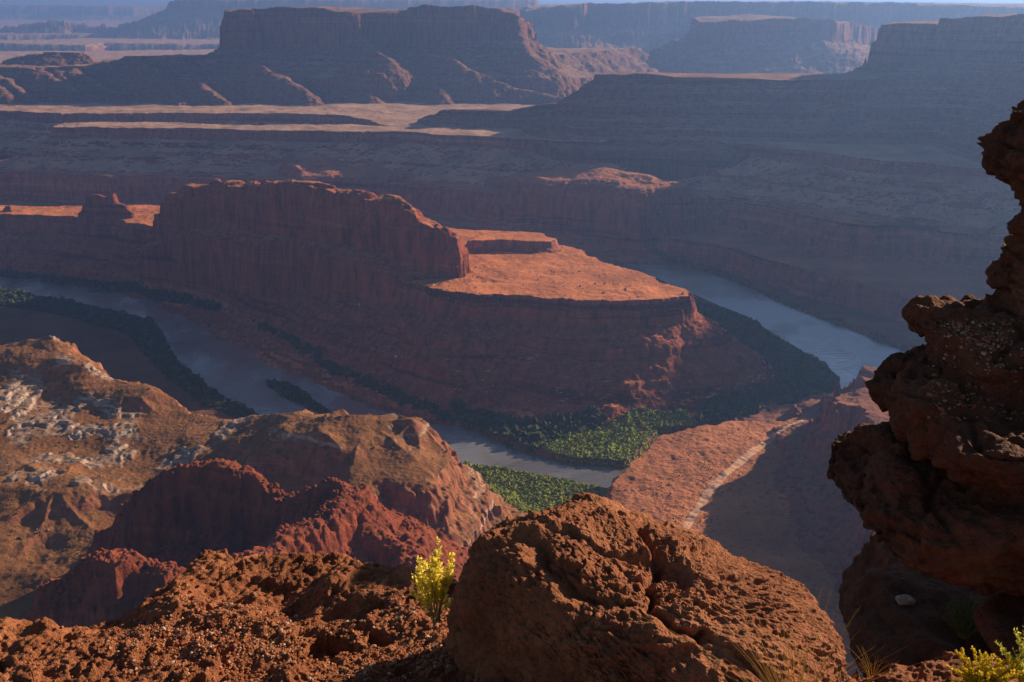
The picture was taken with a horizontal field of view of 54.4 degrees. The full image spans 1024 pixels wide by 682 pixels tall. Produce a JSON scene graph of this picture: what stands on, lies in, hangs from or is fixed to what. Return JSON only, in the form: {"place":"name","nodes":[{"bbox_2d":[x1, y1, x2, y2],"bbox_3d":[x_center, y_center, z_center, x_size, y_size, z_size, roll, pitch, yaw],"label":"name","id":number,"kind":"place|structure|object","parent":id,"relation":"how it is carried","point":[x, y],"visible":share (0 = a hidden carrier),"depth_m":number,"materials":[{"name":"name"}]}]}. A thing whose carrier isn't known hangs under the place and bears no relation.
{"place":"outdoors","nodes":[
{"label":"outdoors","id":0,"kind":"place"},
{"bbox_2d":[23,548,186,627],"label":"red knob","id":1,"kind":"object","parent":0,"point":[125,580],"visible":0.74,"depth_m":704.77,"materials":[{"name":"red stone"}]},
{"bbox_2d":[2,581,456,681],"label":"gravel","id":2,"kind":"structure","parent":0,"point":[235,643],"depth_m":4.11,"materials":[{"name":"brown gravel"}]},
{"bbox_2d":[0,336,527,619],"bbox_3d":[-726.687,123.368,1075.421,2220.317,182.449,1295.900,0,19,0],"label":"layered hills","id":3,"kind":"structure","parent":0,"point":[86,502],"depth_m":990.50,"materials":[{"name":"brown stone"}]},
{"bbox_2d":[0,337,445,558],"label":"fallen rocks","id":4,"kind":"object","parent":3,"relation":"on","point":[132,443],"visible":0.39,"depth_m":1042.16,"materials":[{"name":"stone"}]},
{"bbox_2d":[0,344,453,588],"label":"desert scrub","id":5,"kind":"object","parent":3,"relation":"on","point":[21,537],"visible":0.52,"depth_m":1033.16,"materials":[{"name":"plant"}]},
{"bbox_2d":[0,0,538,38],"bbox_3d":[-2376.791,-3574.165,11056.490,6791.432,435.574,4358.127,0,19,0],"label":"blue mesa","id":6,"kind":"structure","parent":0,"point":[185,18],"depth_m":9657.34,"materials":[{"name":"stone"}]},
{"bbox_2d":[87,458,468,580],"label":"red knob","id":7,"kind":"object","parent":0,"point":[240,513],"visible":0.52,"depth_m":797.03,"materials":[{"name":"red stone"}]},
{"bbox_2d":[36,468,457,614],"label":"weathered boulders","id":8,"kind":"object","parent":7,"relation":"on","point":[203,537],"visible":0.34,"depth_m":782.84,"materials":[{"name":"red stone"}]},
{"bbox_2d":[0,27,677,105],"bbox_3d":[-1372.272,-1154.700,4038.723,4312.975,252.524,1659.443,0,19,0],"label":"gullied slopes","id":9,"kind":"structure","parent":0,"point":[374,69],"depth_m":3518.45,"materials":[{"name":"stone"}]},
{"bbox_2d":[191,4,594,91],"bbox_3d":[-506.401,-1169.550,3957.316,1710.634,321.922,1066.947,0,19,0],"label":"square mesa","id":10,"kind":"structure","parent":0,"point":[297,42],"depth_m":3690.25,"materials":[{"name":"stone"}]},
{"bbox_2d":[0,205,797,431],"bbox_3d":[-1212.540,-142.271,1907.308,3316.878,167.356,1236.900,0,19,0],"label":"gooseneck peninsula","id":11,"kind":"object","parent":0,"point":[619,349],"visible":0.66,"depth_m":1518.09},
{"bbox_2d":[4,178,470,301],"bbox_3d":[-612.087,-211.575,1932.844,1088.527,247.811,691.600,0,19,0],"label":"rock fin","id":12,"kind":"object","parent":11,"relation":"on","point":[272,232],"visible":1,"depth_m":1766.73,"materials":[{"name":"brown stone"}]},
{"bbox_2d":[0,267,839,452],"bbox_3d":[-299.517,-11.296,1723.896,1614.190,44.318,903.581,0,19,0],"label":"riverside thicket","id":13,"kind":"object","parent":11,"relation":"on","point":[793,376],"visible":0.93,"depth_m":1489.84,"materials":[{"name":"green plant"}]},
{"bbox_2d":[338,198,703,439],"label":"fallen rocks","id":14,"kind":"object","parent":11,"relation":"on","point":[395,356],"visible":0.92,"depth_m":1528.54,"materials":[{"name":"red stone"}]},
{"bbox_2d":[534,406,698,468],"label":"riverside thicket","id":15,"kind":"object","parent":11,"relation":"on","point":[627,437],"visible":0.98,"depth_m":1327.20,"materials":[{"name":"green plant"}]},
{"bbox_2d":[0,264,904,488],"bbox_3d":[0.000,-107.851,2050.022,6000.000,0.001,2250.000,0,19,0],"label":"river","id":16,"kind":"structure","parent":0,"point":[229,370],"depth_m":1677.20,"materials":[{"name":"liquid"}]},
{"bbox_2d":[266,378,329,413],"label":"island thicket","id":17,"kind":"object","parent":16,"relation":"in","point":[292,392],"visible":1,"depth_m":1481.87,"materials":[{"name":"green plant"}]},
{"bbox_2d":[0,261,926,501],"bbox_3d":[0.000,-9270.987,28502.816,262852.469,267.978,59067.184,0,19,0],"label":"canyon floor","id":18,"kind":"structure","parent":0,"point":[117,354],"depth_m":1735.86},
{"bbox_2d":[0,286,258,417],"bbox_3d":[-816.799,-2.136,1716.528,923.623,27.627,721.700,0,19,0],"label":"riverside thicket","id":19,"kind":"object","parent":18,"relation":"on","point":[176,371],"visible":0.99,"depth_m":1749.08,"materials":[{"name":"green plant"}]},
{"bbox_2d":[463,459,608,512],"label":"riverside thicket","id":20,"kind":"object","parent":18,"relation":"on","point":[540,490],"visible":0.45,"depth_m":1189.28,"materials":[{"name":"green plant"}]},
{"bbox_2d":[0,150,1011,323],"bbox_3d":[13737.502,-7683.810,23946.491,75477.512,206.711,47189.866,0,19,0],"label":"river cliff","id":21,"kind":"structure","parent":0,"point":[888,268],"depth_m":2258.45,"materials":[{"name":"brown stone"}]},
{"bbox_2d":[653,247,911,351],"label":"riverside thicket","id":22,"kind":"object","parent":21,"relation":"on","point":[876,336],"visible":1,"depth_m":2053.31,"materials":[{"name":"green plant"}]},
{"bbox_2d":[0,547,1020,681],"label":"rock ledge","id":23,"kind":"object","parent":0,"point":[298,581],"visible":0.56,"depth_m":4.28,"materials":[{"name":"red stone"}]},
{"bbox_2d":[410,536,455,623],"bbox_3d":[-0.288,0.926,3.861,0.222,0.374,0.164,0,19,0],"label":"desert shrub","id":24,"kind":"object","parent":23,"relation":"on","point":[436,584],"visible":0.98,"depth_m":3.85,"materials":[{"name":"yellow plant"}]},
{"bbox_2d":[446,492,853,681],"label":"boulder","id":25,"kind":"object","parent":23,"relation":"on","point":[577,587],"visible":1,"depth_m":3.42,"materials":[{"name":"red stone"}]},
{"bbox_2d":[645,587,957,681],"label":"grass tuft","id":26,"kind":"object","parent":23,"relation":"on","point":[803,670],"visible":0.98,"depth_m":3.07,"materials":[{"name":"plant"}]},
{"bbox_2d":[847,646,898,677],"bbox_3d":[1.450,1.282,3.938,0.250,0.142,0.146,14,23,36],"label":"grass tuft","id":27,"kind":"object","parent":23,"relation":"on","point":[869,675],"visible":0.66,"depth_m":3.95,"materials":[{"name":"plant"}]},
{"bbox_2d":[946,646,1023,681],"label":"flowering shrub","id":28,"kind":"object","parent":23,"relation":"on","point":[986,673],"visible":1,"depth_m":3.45,"materials":[{"name":"yellow plant"}]},
{"bbox_2d":[973,592,1023,667],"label":"boulder","id":29,"kind":"object","parent":23,"relation":"on","point":[998,617],"visible":0.73,"depth_m":6.23,"materials":[{"name":"stone"}]},
{"bbox_2d":[994,625,1023,681],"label":"desert shrub","id":30,"kind":"object","parent":23,"relation":"on","point":[1002,650],"visible":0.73,"depth_m":3.55,"materials":[{"name":"yellow plant"}]},
{"bbox_2d":[0,18,1021,229],"bbox_3d":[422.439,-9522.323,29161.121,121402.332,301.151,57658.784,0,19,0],"label":"white rim","id":31,"kind":"object","parent":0,"point":[377,128],"visible":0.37,"depth_m":2646.55,"materials":[{"name":"stone"}]},
{"bbox_2d":[33,116,1013,228],"bbox_3d":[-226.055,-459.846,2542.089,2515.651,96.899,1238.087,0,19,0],"label":"fallen rocks","id":32,"kind":"object","parent":31,"relation":"on","point":[753,191],"visible":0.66,"depth_m":2494.75,"materials":[{"name":"brown stone"}]},
{"bbox_2d":[0,2,1022,20],"bbox_3d":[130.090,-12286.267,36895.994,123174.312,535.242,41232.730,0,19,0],"label":"plateau","id":33,"kind":"structure","parent":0,"point":[76,11],"depth_m":18624.27,"materials":[{"name":"brown stone"}]},
{"bbox_2d":[0,0,1023,2],"label":"sky","id":34,"kind":"structure","parent":0,"point":[1,1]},
{"bbox_2d":[414,71,977,179],"bbox_3d":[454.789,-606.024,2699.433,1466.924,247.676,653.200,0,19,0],"label":"flat ridge","id":35,"kind":"structure","parent":0,"point":[656,123],"depth_m":2531.74,"materials":[{"name":"brown stone"}]},
{"bbox_2d":[605,417,863,678],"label":"desert flat","id":36,"kind":"structure","parent":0,"point":[761,531],"depth_m":1070.79,"materials":[{"name":"soil"}]},
{"bbox_2d":[617,426,778,523],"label":"desert scrub","id":37,"kind":"object","parent":36,"relation":"on","point":[708,476],"visible":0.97,"depth_m":1107.17,"materials":[{"name":"green plant"}]},
{"bbox_2d":[682,420,808,528],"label":"dirt road","id":38,"kind":"structure","parent":0,"point":[708,492],"depth_m":1108.76,"materials":[{"name":"beige soil"}]},
{"bbox_2d":[518,1,1023,73],"bbox_3d":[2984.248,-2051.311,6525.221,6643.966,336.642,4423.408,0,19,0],"label":"hazy mesa","id":39,"kind":"structure","parent":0,"point":[803,37],"depth_m":5806.83,"materials":[{"name":"stone"}]},
{"bbox_2d":[724,365,889,592],"bbox_3d":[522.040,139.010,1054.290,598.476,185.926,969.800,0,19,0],"label":"promontory","id":40,"kind":"structure","parent":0,"point":[832,533],"depth_m":1089.96,"materials":[{"name":"brown stone"}]},
{"bbox_2d":[838,531,994,677],"bbox_3d":[4.362,2.776,9.669,4.173,1.814,2.694,-12,22,-32],"label":"layered outcrop","id":41,"kind":"object","parent":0,"point":[877,578],"visible":0.48,"depth_m":8.51,"materials":[{"name":"stone"}]},
{"bbox_2d":[895,594,915,605],"bbox_3d":[3.397,2.245,8.590,0.177,0.099,0.150,0,19,0],"label":"pale stone","id":42,"kind":"object","parent":41,"relation":"on","point":[905,599],"visible":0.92,"depth_m":8.55,"materials":[{"name":"grey stone"}]},
{"bbox_2d":[827,100,1023,596],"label":"rock tower","id":43,"kind":"structure","parent":41,"relation":"on","point":[940,497],"depth_m":6.57,"materials":[{"name":"stone"}]},
{"bbox_2d":[927,318,1023,420],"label":"gravel","id":44,"kind":"structure","parent":43,"relation":"on","point":[968,339],"depth_m":6.83,"materials":[{"name":"brown gravel"}]},
{"bbox_2d":[940,593,981,639],"bbox_3d":[3.721,2.245,8.149,0.456,0.460,0.321,0,19,0],"label":"desert shrub","id":45,"kind":"object","parent":41,"relation":"on","point":[961,625],"visible":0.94,"depth_m":8.13,"materials":[{"name":"green plant"}]},
{"bbox_2d":[844,13,1023,183],"bbox_3d":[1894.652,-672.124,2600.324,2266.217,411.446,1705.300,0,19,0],"label":"cliff towers","id":46,"kind":"structure","parent":0,"point":[987,50],"depth_m":2550.68,"materials":[{"name":"stone"}]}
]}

